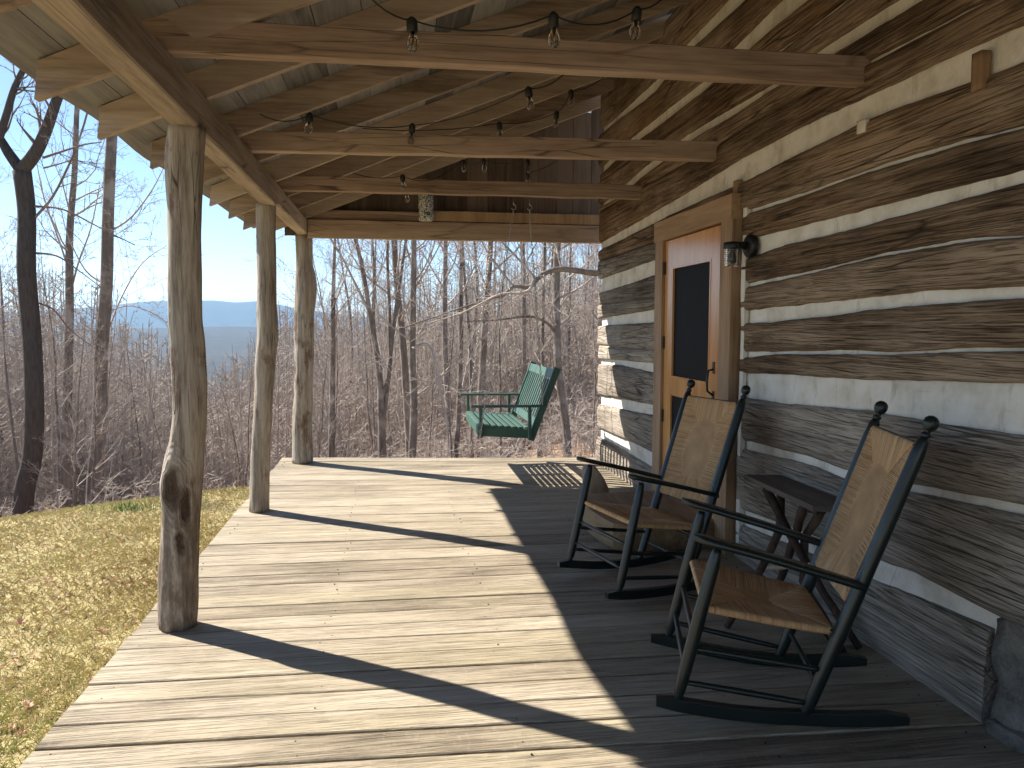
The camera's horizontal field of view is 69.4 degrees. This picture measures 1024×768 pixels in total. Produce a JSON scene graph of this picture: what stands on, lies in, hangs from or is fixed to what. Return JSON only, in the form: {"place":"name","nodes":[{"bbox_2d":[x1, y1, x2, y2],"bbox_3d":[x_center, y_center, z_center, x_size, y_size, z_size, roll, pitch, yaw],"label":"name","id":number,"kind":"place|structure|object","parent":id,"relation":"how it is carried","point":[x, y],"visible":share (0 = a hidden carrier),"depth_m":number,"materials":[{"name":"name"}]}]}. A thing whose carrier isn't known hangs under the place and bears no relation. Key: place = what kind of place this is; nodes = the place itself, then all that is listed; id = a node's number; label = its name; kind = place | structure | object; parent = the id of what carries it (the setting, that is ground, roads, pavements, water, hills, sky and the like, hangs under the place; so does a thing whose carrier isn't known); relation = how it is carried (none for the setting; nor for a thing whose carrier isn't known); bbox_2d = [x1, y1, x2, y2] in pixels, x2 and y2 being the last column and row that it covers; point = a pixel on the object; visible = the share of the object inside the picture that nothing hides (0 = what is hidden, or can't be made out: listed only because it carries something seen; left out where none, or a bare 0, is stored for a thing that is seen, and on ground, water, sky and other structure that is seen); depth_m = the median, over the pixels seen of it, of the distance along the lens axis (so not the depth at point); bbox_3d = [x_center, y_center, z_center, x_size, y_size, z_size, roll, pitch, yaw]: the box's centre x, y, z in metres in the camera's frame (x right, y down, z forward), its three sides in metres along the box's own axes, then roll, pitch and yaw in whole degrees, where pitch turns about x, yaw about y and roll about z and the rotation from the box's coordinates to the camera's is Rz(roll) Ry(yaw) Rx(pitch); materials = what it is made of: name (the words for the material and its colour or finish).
{"place":"outdoors","nodes":[
{"label":"outdoors","id":0,"kind":"place"},
{"bbox_2d":[0,485,249,767],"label":"lawn","id":1,"kind":"structure","parent":0,"point":[31,741],"depth_m":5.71,"materials":[{"name":"plant"}]},
{"bbox_2d":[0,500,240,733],"bbox_3d":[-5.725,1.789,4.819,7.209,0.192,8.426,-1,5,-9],"label":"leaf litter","id":2,"kind":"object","parent":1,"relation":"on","point":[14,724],"visible":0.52,"depth_m":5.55,"materials":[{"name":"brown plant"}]},
{"bbox_2d":[86,500,160,512],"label":"bulb sprouts","id":3,"kind":"object","parent":1,"relation":"on","point":[125,505],"visible":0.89,"depth_m":8.71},
{"bbox_2d":[2,326,437,409],"bbox_3d":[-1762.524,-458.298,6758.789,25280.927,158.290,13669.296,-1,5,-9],"label":"valley","id":4,"kind":"structure","parent":0,"point":[221,342],"depth_m":3720.60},
{"bbox_2d":[5,300,441,330],"bbox_3d":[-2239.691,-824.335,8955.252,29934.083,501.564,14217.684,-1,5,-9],"label":"mountains","id":5,"kind":"structure","parent":0,"point":[220,313],"depth_m":9853.09,"materials":[{"name":"blue"}]},
{"bbox_2d":[0,55,601,319],"label":"sky","id":6,"kind":"structure","parent":0,"point":[225,245],"materials":[{"name":"blue"}]},
{"bbox_2d":[19,458,1023,767],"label":"deck","id":7,"kind":"structure","parent":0,"point":[401,612],"depth_m":3.29,"materials":[{"name":"brown wood"}]},
{"bbox_2d":[0,0,870,632],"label":"covered porch","id":8,"kind":"object","parent":7,"relation":"on","point":[184,94],"visible":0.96,"depth_m":4.36,"materials":[{"name":"brown wood"}]},
{"bbox_2d":[344,173,440,190],"bbox_3d":[-1.258,-1.754,6.351,1.268,0.308,0.392,2,5,23],"label":"string light","id":9,"kind":"object","parent":8,"relation":"hanging from","point":[403,180],"visible":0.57,"depth_m":6.01,"materials":[{"name":"black rubber"}]},
{"bbox_2d":[259,75,562,143],"bbox_3d":[-0.528,-1.718,4.439,1.753,0.488,0.701,1,5,7],"label":"string light","id":10,"kind":"object","parent":8,"relation":"hanging from","point":[309,116],"visible":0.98,"depth_m":4.34,"materials":[{"name":"black rubber"}]},
{"bbox_2d":[407,168,438,221],"bbox_3d":[-0.911,-2.003,7.820,0.404,0.550,0.160,-1,5,-9],"label":"bird feeder","id":11,"kind":"object","parent":8,"relation":"hanging from","point":[425,207],"visible":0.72,"depth_m":7.77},
{"bbox_2d":[405,158,558,202],"bbox_3d":[-0.336,-2.051,7.076,2.126,0.643,0.548,-1,5,-17],"label":"string light","id":12,"kind":"object","parent":8,"relation":"hanging from","point":[484,169],"visible":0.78,"depth_m":7.08,"materials":[{"name":"black rubber"}]},
{"bbox_2d":[363,77,603,135],"bbox_3d":[-0.127,-2.101,5.465,2.015,0.686,0.267,-2,5,-23],"label":"string light","id":13,"kind":"object","parent":8,"relation":"hanging from","point":[555,113],"visible":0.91,"depth_m":5.57,"materials":[{"name":"black rubber"}]},
{"bbox_2d":[460,199,560,440],"bbox_3d":[-0.035,-0.600,7.462,0.856,2.232,1.581,-1,5,-9],"label":"porch swing","id":14,"kind":"object","parent":8,"relation":"hanging from","point":[482,422],"visible":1,"depth_m":7.23,"materials":[{"name":"green paint"}]},
{"bbox_2d":[372,0,661,52],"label":"string light","id":15,"kind":"object","parent":8,"relation":"hanging from","point":[413,44],"visible":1,"depth_m":2.90,"materials":[{"name":"black rubber"}]},
{"bbox_2d":[557,379,750,599],"bbox_3d":[0.823,0.577,4.314,0.947,1.152,0.637,-2,5,-23],"label":"rocking chair","id":16,"kind":"object","parent":7,"relation":"on","point":[700,447],"visible":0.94,"depth_m":4.36,"materials":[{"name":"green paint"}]},
{"bbox_2d":[724,474,862,652],"bbox_3d":[1.467,0.877,3.806,0.622,0.653,0.823,2,5,24],"label":"side table","id":17,"kind":"object","parent":7,"relation":"on","point":[818,504],"visible":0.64,"depth_m":3.75,"materials":[{"name":"brown wood"}]},
{"bbox_2d":[651,401,939,726],"bbox_3d":[1.069,0.671,2.981,0.966,1.175,0.650,1,5,9],"label":"rocking chair","id":18,"kind":"object","parent":7,"relation":"on","point":[851,543],"visible":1,"depth_m":2.79,"materials":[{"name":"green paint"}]},
{"bbox_2d":[595,0,1023,760],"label":"log cabin","id":19,"kind":"object","parent":7,"relation":"on","point":[879,212],"visible":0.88,"depth_m":3.51,"materials":[{"name":"brown wood"}]},
{"bbox_2d":[661,225,720,519],"bbox_3d":[1.295,-0.053,5.470,0.092,2.085,1.090,-1,5,-9],"label":"door","id":20,"kind":"structure","parent":19,"relation":"in","point":[692,264],"depth_m":5.45,"materials":[{"name":"brown wood"}]},
{"bbox_2d":[723,235,757,267],"bbox_3d":[1.393,-0.817,4.551,0.189,0.205,0.140,-1,5,-9],"label":"wall lamp","id":21,"kind":"object","parent":19,"relation":"attached to","point":[748,245],"visible":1,"depth_m":4.51,"materials":[{"name":"black metal"}]},
{"bbox_2d":[494,419,597,457],"bbox_3d":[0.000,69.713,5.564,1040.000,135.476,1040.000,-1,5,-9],"label":"hillside","id":22,"kind":"structure","parent":0,"point":[557,449],"depth_m":20.05,"materials":[{"name":"plant"}]},
{"bbox_2d":[0,386,22,516],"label":"bare tree","id":23,"kind":"object","parent":22,"relation":"on","point":[21,448],"visible":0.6,"depth_m":19.78,"materials":[{"name":"brown plant"}]},
{"bbox_2d":[0,253,47,343],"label":"bare tree","id":24,"kind":"object","parent":22,"relation":"on","point":[7,287],"visible":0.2,"depth_m":39.29,"materials":[{"name":"brown plant"}]},
{"bbox_2d":[0,216,60,504],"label":"bare tree","id":25,"kind":"object","parent":22,"relation":"on","point":[12,229],"visible":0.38,"depth_m":25.30,"materials":[{"name":"brown plant"}]},
{"bbox_2d":[0,218,76,472],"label":"bare tree","id":26,"kind":"object","parent":22,"relation":"on","point":[9,404],"visible":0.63,"depth_m":18.68,"materials":[{"name":"brown plant"}]},
{"bbox_2d":[0,252,78,508],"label":"bare tree","id":27,"kind":"object","parent":22,"relation":"on","point":[19,339],"visible":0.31,"depth_m":24.02,"materials":[{"name":"brown plant"}]},
{"bbox_2d":[0,230,115,507],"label":"bare tree","id":28,"kind":"object","parent":22,"relation":"on","point":[55,376],"visible":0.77,"depth_m":14.71,"materials":[{"name":"brown plant"}]},
{"bbox_2d":[3,96,140,507],"bbox_3d":[-9.900,-2.273,16.961,3.018,14.215,3.446,-1,5,-9],"label":"bare tree","id":29,"kind":"object","parent":22,"relation":"on","point":[69,312],"visible":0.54,"depth_m":16.52,"materials":[{"name":"brown plant"}]},
{"bbox_2d":[22,305,127,507],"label":"bare tree","id":30,"kind":"object","parent":22,"relation":"on","point":[75,481],"visible":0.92,"depth_m":13.28,"materials":[{"name":"brown plant"}]},
{"bbox_2d":[0,59,161,515],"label":"bare tree","id":31,"kind":"object","parent":22,"relation":"on","point":[24,488],"visible":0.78,"depth_m":12.87,"materials":[{"name":"brown plant"}]},
{"bbox_2d":[55,316,135,503],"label":"bare tree","id":32,"kind":"object","parent":22,"relation":"on","point":[94,444],"visible":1,"depth_m":11.57,"materials":[{"name":"brown plant"}]},
{"bbox_2d":[72,284,126,490],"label":"bare tree","id":33,"kind":"object","parent":22,"relation":"on","point":[121,326],"visible":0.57,"depth_m":18.02,"materials":[{"name":"brown plant"}]},
{"bbox_2d":[59,275,140,439],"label":"bare tree","id":34,"kind":"object","parent":22,"relation":"on","point":[113,305],"visible":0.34,"depth_m":21.59,"materials":[{"name":"brown plant"}]},
{"bbox_2d":[5,135,202,504],"bbox_3d":[-7.568,-0.587,13.780,3.543,9.487,2.036,-1,5,-9],"label":"bare tree","id":35,"kind":"object","parent":22,"relation":"on","point":[106,278],"visible":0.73,"depth_m":13.66,"materials":[{"name":"brown plant"}]},
{"bbox_2d":[91,299,150,498],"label":"bare tree","id":36,"kind":"object","parent":22,"relation":"on","point":[107,435],"visible":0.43,"depth_m":17.46,"materials":[{"name":"brown plant"}]},
{"bbox_2d":[107,306,140,444],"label":"bare tree","id":37,"kind":"object","parent":22,"relation":"on","point":[120,361],"visible":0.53,"depth_m":27.45,"materials":[{"name":"brown plant"}]},
{"bbox_2d":[109,312,169,482],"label":"bare tree","id":38,"kind":"object","parent":22,"relation":"on","point":[135,409],"visible":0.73,"depth_m":23.05,"materials":[{"name":"brown plant"}]},
{"bbox_2d":[124,369,165,494],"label":"bare tree","id":39,"kind":"object","parent":22,"relation":"on","point":[157,458],"visible":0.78,"depth_m":16.14,"materials":[{"name":"brown plant"}]},
{"bbox_2d":[127,336,169,461],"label":"bare tree","id":40,"kind":"object","parent":22,"relation":"on","point":[147,384],"visible":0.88,"depth_m":18.17,"materials":[{"name":"brown plant"}]},
{"bbox_2d":[156,344,171,441],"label":"bare tree","id":41,"kind":"object","parent":22,"relation":"on","point":[167,399],"visible":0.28,"depth_m":19.78,"materials":[{"name":"brown plant"}]},
{"bbox_2d":[154,362,207,424],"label":"bare tree","id":42,"kind":"object","parent":22,"relation":"on","point":[169,394],"visible":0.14,"depth_m":11.96,"materials":[{"name":"brown plant"}]},
{"bbox_2d":[152,338,210,439],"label":"bare tree","id":43,"kind":"object","parent":22,"relation":"on","point":[169,404],"visible":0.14,"depth_m":24.66,"materials":[{"name":"brown plant"}]},
{"bbox_2d":[204,410,226,489],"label":"bare tree","id":44,"kind":"object","parent":22,"relation":"on","point":[205,465],"visible":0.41,"depth_m":16.21,"materials":[{"name":"brown plant"}]},
{"bbox_2d":[209,360,250,485],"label":"bare tree","id":45,"kind":"object","parent":22,"relation":"on","point":[236,441],"visible":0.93,"depth_m":19.38,"materials":[{"name":"brown plant"}]},
{"bbox_2d":[216,380,250,486],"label":"bare tree","id":46,"kind":"object","parent":22,"relation":"on","point":[233,441],"visible":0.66,"depth_m":22.46,"materials":[{"name":"brown plant"}]},
{"bbox_2d":[223,337,254,442],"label":"bare tree","id":47,"kind":"object","parent":22,"relation":"on","point":[246,379],"visible":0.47,"depth_m":37.62,"materials":[{"name":"brown plant"}]},
{"bbox_2d":[239,336,254,403],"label":"bare tree","id":48,"kind":"object","parent":22,"relation":"on","point":[253,371],"visible":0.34,"depth_m":52.46,"materials":[{"name":"brown plant"}]},
{"bbox_2d":[222,356,272,486],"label":"bare tree","id":49,"kind":"object","parent":22,"relation":"on","point":[247,462],"visible":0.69,"depth_m":14.88,"materials":[{"name":"brown plant"}]},
{"bbox_2d":[274,322,292,422],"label":"bare tree","id":50,"kind":"object","parent":22,"relation":"on","point":[288,352],"visible":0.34,"depth_m":32.62,"materials":[{"name":"brown plant"}]},
{"bbox_2d":[274,341,318,408],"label":"bare tree","id":51,"kind":"object","parent":22,"relation":"on","point":[289,388],"visible":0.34,"depth_m":22.79,"materials":[{"name":"brown plant"}]},
{"bbox_2d":[275,320,324,402],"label":"bare tree","id":52,"kind":"object","parent":22,"relation":"on","point":[292,363],"visible":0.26,"depth_m":25.75,"materials":[{"name":"brown plant"}]},
{"bbox_2d":[0,362,601,517],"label":"undergrowth","id":53,"kind":"object","parent":22,"relation":"on","point":[583,431],"visible":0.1,"depth_m":16.14,"materials":[{"name":"brown plant"}]},
{"bbox_2d":[0,244,602,516],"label":"woods","id":54,"kind":"object","parent":22,"relation":"on","point":[355,423],"visible":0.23,"depth_m":25.00,"materials":[{"name":"brown plant"}]},
{"bbox_2d":[244,239,402,457],"bbox_3d":[-3.598,-0.976,15.176,3.619,8.611,2.719,-1,5,-9],"label":"bare tree","id":55,"kind":"object","parent":22,"relation":"on","point":[331,439],"visible":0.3,"depth_m":15.09,"materials":[{"name":"grey plant"}]},
{"bbox_2d":[291,238,358,358],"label":"bare tree","id":56,"kind":"object","parent":22,"relation":"on","point":[319,287],"visible":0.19,"depth_m":39.45,"materials":[{"name":"brown plant"}]},
{"bbox_2d":[313,340,340,457],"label":"bare tree","id":57,"kind":"object","parent":22,"relation":"on","point":[319,444],"visible":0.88,"depth_m":13.54,"materials":[{"name":"brown plant"}]},
{"bbox_2d":[313,309,353,412],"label":"bare tree","id":58,"kind":"object","parent":22,"relation":"on","point":[336,369],"visible":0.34,"depth_m":23.66,"materials":[{"name":"brown plant"}]},
{"bbox_2d":[320,321,351,439],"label":"bare tree","id":59,"kind":"object","parent":22,"relation":"on","point":[336,382],"visible":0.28,"depth_m":29.11,"materials":[{"name":"brown plant"}]},
{"bbox_2d":[313,271,366,436],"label":"bare tree","id":60,"kind":"object","parent":22,"relation":"on","point":[337,391],"visible":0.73,"depth_m":15.39,"materials":[{"name":"brown plant"}]},
{"bbox_2d":[313,238,385,409],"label":"bare tree","id":61,"kind":"object","parent":22,"relation":"on","point":[351,321],"visible":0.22,"depth_m":30.58,"materials":[{"name":"brown plant"}]},
{"bbox_2d":[323,247,386,457],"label":"bare tree","id":62,"kind":"object","parent":22,"relation":"on","point":[366,386],"visible":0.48,"depth_m":18.79,"materials":[{"name":"brown plant"}]},
{"bbox_2d":[277,230,456,457],"bbox_3d":[-2.761,-1.269,14.111,3.641,7.882,2.664,-1,5,-9],"label":"bare tree","id":63,"kind":"object","parent":22,"relation":"on","point":[382,394],"visible":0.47,"depth_m":14.22,"materials":[{"name":"grey plant"}]},
{"bbox_2d":[342,247,397,348],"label":"bare tree","id":64,"kind":"object","parent":22,"relation":"on","point":[376,303],"visible":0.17,"depth_m":43.98,"materials":[{"name":"brown plant"}]},
{"bbox_2d":[344,286,401,457],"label":"bare tree","id":65,"kind":"object","parent":22,"relation":"on","point":[370,342],"visible":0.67,"depth_m":17.08,"materials":[{"name":"brown plant"}]},
{"bbox_2d":[360,274,398,411],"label":"bare tree","id":66,"kind":"object","parent":22,"relation":"on","point":[383,338],"visible":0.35,"depth_m":26.34,"materials":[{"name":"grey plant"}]},
{"bbox_2d":[363,309,399,456],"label":"bare tree","id":67,"kind":"object","parent":22,"relation":"on","point":[389,395],"visible":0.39,"depth_m":22.45,"materials":[{"name":"brown plant"}]},
{"bbox_2d":[313,239,461,457],"bbox_3d":[-2.263,-3.641,15.487,4.316,12.788,3.222,3,6,35],"label":"bare tree","id":68,"kind":"object","parent":22,"relation":"on","point":[396,259],"visible":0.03,"depth_m":15.42,"materials":[{"name":"brown plant"}]},
{"bbox_2d":[347,239,436,366],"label":"bare tree","id":69,"kind":"object","parent":22,"relation":"on","point":[383,272],"visible":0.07,"depth_m":35.34,"materials":[{"name":"brown plant"}]},
{"bbox_2d":[377,242,427,349],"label":"bare tree","id":70,"kind":"object","parent":22,"relation":"on","point":[404,282],"visible":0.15,"depth_m":42.44,"materials":[{"name":"brown plant"}]},
{"bbox_2d":[369,240,442,394],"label":"bare tree","id":71,"kind":"object","parent":22,"relation":"on","point":[401,284],"visible":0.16,"depth_m":46.48,"materials":[{"name":"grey plant"}]},
{"bbox_2d":[396,255,432,456],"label":"bare tree","id":72,"kind":"object","parent":22,"relation":"on","point":[416,330],"visible":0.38,"depth_m":24.64,"materials":[{"name":"brown plant"}]},
{"bbox_2d":[397,240,450,429],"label":"bare tree","id":73,"kind":"object","parent":22,"relation":"on","point":[420,293],"visible":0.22,"depth_m":34.09,"materials":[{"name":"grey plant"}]},
{"bbox_2d":[347,239,523,457],"bbox_3d":[-1.580,-1.425,13.334,3.319,7.375,3.005,-3,5,-34],"label":"bare tree","id":74,"kind":"object","parent":22,"relation":"on","point":[414,405],"visible":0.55,"depth_m":13.37,"materials":[{"name":"brown plant"}]},
{"bbox_2d":[416,304,454,456],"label":"bare tree","id":75,"kind":"object","parent":22,"relation":"on","point":[425,338],"visible":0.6,"depth_m":18.15,"materials":[{"name":"brown plant"}]},
{"bbox_2d":[420,245,456,436],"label":"bare tree","id":76,"kind":"object","parent":22,"relation":"on","point":[439,313],"visible":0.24,"depth_m":30.98,"materials":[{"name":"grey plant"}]},
{"bbox_2d":[380,240,509,455],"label":"bare tree","id":77,"kind":"object","parent":22,"relation":"on","point":[445,340],"visible":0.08,"depth_m":22.55,"materials":[{"name":"brown plant"}]},
{"bbox_2d":[426,265,467,441],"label":"bare tree","id":78,"kind":"object","parent":22,"relation":"on","point":[450,329],"visible":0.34,"depth_m":28.81,"materials":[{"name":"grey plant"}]},
{"bbox_2d":[425,260,477,457],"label":"bare tree","id":79,"kind":"object","parent":22,"relation":"on","point":[449,378],"visible":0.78,"depth_m":13.88,"materials":[{"name":"grey plant"}]},
{"bbox_2d":[438,241,478,453],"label":"bare tree","id":80,"kind":"object","parent":22,"relation":"on","point":[476,278],"visible":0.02,"depth_m":24.56,"materials":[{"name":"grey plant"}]},
{"bbox_2d":[463,253,473,457],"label":"bare tree","id":81,"kind":"object","parent":22,"relation":"on","point":[470,376],"visible":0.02,"depth_m":16.46,"materials":[{"name":"brown plant"}]},
{"bbox_2d":[437,241,523,457],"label":"bare tree","id":82,"kind":"object","parent":22,"relation":"on","point":[458,405],"visible":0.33,"depth_m":15.03,"materials":[{"name":"grey plant"}]},
{"bbox_2d":[441,241,522,457],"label":"bare tree","id":83,"kind":"object","parent":22,"relation":"on","point":[483,354],"visible":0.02,"depth_m":20.39,"materials":[{"name":"brown plant"}]},
{"bbox_2d":[466,242,507,366],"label":"bare tree","id":84,"kind":"object","parent":22,"relation":"on","point":[494,266],"visible":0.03,"depth_m":35.90,"materials":[{"name":"brown plant"}]},
{"bbox_2d":[461,242,524,457],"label":"bare tree","id":85,"kind":"object","parent":22,"relation":"on","point":[500,399],"visible":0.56,"depth_m":15.07,"materials":[{"name":"brown plant"}]},
{"bbox_2d":[398,241,602,349],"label":"bare tree","id":86,"kind":"object","parent":22,"relation":"on","point":[576,270],"visible":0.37,"depth_m":11.56,"materials":[{"name":"grey plant"}]},
{"bbox_2d":[486,300,519,409],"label":"bare tree","id":87,"kind":"object","parent":22,"relation":"on","point":[494,388],"visible":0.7,"depth_m":21.52,"materials":[{"name":"brown plant"}]},
{"bbox_2d":[422,242,601,457],"bbox_3d":[0.437,-1.427,14.829,4.471,7.560,2.593,-1,5,-9],"label":"bare tree","id":88,"kind":"object","parent":22,"relation":"on","point":[557,359],"visible":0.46,"depth_m":14.71,"materials":[{"name":"grey plant"}]},
{"bbox_2d":[464,112,589,457],"bbox_3d":[0.351,-1.732,16.044,3.224,8.574,2.998,-1,5,-9],"label":"bare tree","id":89,"kind":"object","parent":22,"relation":"on","point":[543,314],"visible":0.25,"depth_m":16.19,"materials":[{"name":"grey plant"}]},
{"bbox_2d":[505,242,548,374],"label":"bare tree","id":90,"kind":"object","parent":22,"relation":"on","point":[520,254],"visible":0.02,"depth_m":39.01,"materials":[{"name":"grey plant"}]},
{"bbox_2d":[513,243,551,350],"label":"bare tree","id":91,"kind":"object","parent":22,"relation":"on","point":[529,300],"visible":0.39,"depth_m":25.70,"materials":[{"name":"brown plant"}]},
{"bbox_2d":[517,242,553,449],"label":"bare tree","id":92,"kind":"object","parent":22,"relation":"on","point":[524,368],"visible":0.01,"depth_m":23.16,"materials":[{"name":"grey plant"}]},
{"bbox_2d":[514,244,560,450],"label":"bare tree","id":93,"kind":"object","parent":22,"relation":"on","point":[536,349],"visible":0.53,"depth_m":17.98,"materials":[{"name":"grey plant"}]},
{"bbox_2d":[516,242,578,333],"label":"bare tree","id":94,"kind":"object","parent":22,"relation":"on","point":[563,264],"visible":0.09,"depth_m":28.39,"materials":[{"name":"brown plant"}]},
{"bbox_2d":[536,243,585,356],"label":"bare tree","id":95,"kind":"object","parent":22,"relation":"on","point":[572,281],"visible":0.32,"depth_m":33.71,"materials":[{"name":"brown plant"}]},
{"bbox_2d":[552,245,589,352],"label":"bare tree","id":96,"kind":"object","parent":22,"relation":"on","point":[574,300],"visible":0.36,"depth_m":30.01,"materials":[{"name":"brown plant"}]},
{"bbox_2d":[568,244,577,414],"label":"bare tree","id":97,"kind":"object","parent":22,"relation":"on","point":[569,282],"depth_m":28.97,"materials":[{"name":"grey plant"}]},
{"bbox_2d":[563,243,601,336],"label":"bare tree","id":98,"kind":"object","parent":22,"relation":"on","point":[585,295],"visible":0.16,"depth_m":38.70,"materials":[{"name":"brown plant"}]},
{"bbox_2d":[573,244,602,451],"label":"bare tree","id":99,"kind":"object","parent":22,"relation":"on","point":[593,341],"visible":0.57,"depth_m":17.04,"materials":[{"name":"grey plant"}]},
{"bbox_2d":[582,464,608,494],"bbox_3d":[0.719,0.840,6.392,0.263,0.300,0.166,-1,5,-9],"label":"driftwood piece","id":100,"kind":"object","parent":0,"point":[598,484],"visible":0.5,"depth_m":6.35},
{"bbox_2d":[582,491,714,550],"bbox_3d":[0.930,0.982,5.414,0.777,0.169,1.020,-1,5,-9],"label":"door step","id":101,"kind":"object","parent":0,"point":[670,539],"depth_m":5.12,"materials":[{"name":"grey wood"}]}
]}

